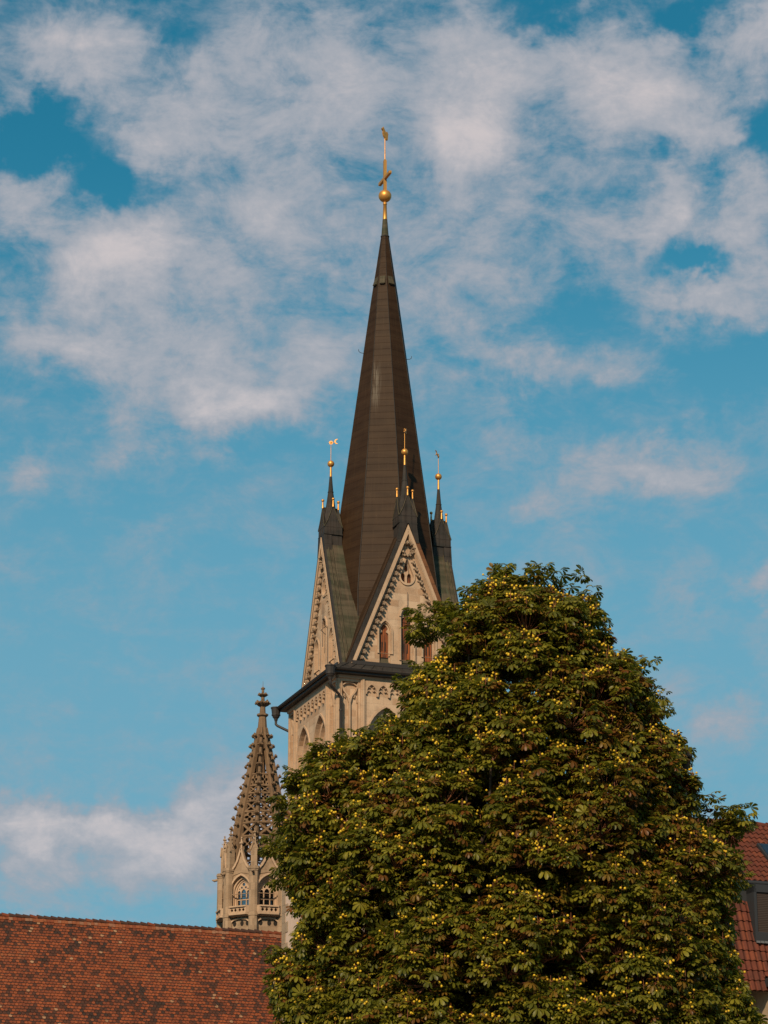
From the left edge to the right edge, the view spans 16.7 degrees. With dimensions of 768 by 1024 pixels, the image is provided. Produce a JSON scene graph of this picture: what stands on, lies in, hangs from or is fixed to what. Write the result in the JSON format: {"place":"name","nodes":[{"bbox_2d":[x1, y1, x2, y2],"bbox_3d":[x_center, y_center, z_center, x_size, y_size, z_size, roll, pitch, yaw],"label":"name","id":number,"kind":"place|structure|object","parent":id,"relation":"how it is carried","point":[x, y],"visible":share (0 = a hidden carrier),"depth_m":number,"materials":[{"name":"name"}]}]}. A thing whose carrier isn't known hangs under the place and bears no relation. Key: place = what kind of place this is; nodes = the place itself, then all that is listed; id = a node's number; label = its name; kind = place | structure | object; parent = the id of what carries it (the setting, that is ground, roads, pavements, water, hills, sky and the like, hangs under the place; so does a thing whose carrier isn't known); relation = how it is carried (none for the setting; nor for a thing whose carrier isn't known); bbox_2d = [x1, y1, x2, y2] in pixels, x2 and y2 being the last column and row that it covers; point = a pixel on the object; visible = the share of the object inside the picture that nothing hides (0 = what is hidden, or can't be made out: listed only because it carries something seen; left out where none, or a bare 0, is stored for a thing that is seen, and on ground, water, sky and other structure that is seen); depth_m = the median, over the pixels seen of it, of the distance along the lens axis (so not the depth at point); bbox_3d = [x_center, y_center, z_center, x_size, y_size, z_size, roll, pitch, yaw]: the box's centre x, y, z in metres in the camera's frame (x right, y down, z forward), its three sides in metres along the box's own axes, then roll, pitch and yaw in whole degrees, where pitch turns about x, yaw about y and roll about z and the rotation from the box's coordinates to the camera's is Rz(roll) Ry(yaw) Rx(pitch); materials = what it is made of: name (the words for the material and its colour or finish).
{"place":"outdoors","nodes":[
{"label":"outdoors","id":0,"kind":"place"},
{"bbox_2d":[0,913,281,1023],"bbox_3d":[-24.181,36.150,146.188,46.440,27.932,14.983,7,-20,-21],"label":"church nave","id":1,"kind":"structure","parent":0,"point":[59,970],"depth_m":151.38,"materials":[{"name":"red tile"}]},
{"bbox_2d":[271,127,458,1023],"bbox_3d":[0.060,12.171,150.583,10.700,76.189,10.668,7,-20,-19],"label":"church tower","id":2,"kind":"structure","parent":0,"point":[384,556],"depth_m":151.56,"materials":[{"name":"stone"}]},
{"bbox_2d":[0,0,767,927],"label":"sky","id":3,"kind":"structure","parent":0,"point":[191,209],"materials":[{"name":"blue"}]},
{"bbox_2d":[667,818,767,1023],"bbox_3d":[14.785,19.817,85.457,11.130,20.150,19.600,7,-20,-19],"label":"town house","id":4,"kind":"structure","parent":0,"point":[751,928],"depth_m":84.96,"materials":[{"name":"tile"}]},
{"label":"ground","id":5,"kind":"structure","parent":0,"visible":0},
{"bbox_2d":[212,687,285,931],"bbox_3d":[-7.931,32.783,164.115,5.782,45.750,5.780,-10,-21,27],"label":"openwork turret","id":6,"kind":"object","parent":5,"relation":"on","point":[239,880],"visible":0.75,"depth_m":166.70,"materials":[{"name":"stone"}]},
{"bbox_2d":[257,560,767,1023],"bbox_3d":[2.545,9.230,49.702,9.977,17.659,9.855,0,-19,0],"label":"chestnut tree","id":7,"kind":"object","parent":5,"relation":"on","point":[595,883],"visible":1,"depth_m":47.23,"materials":[{"name":"green plant"}]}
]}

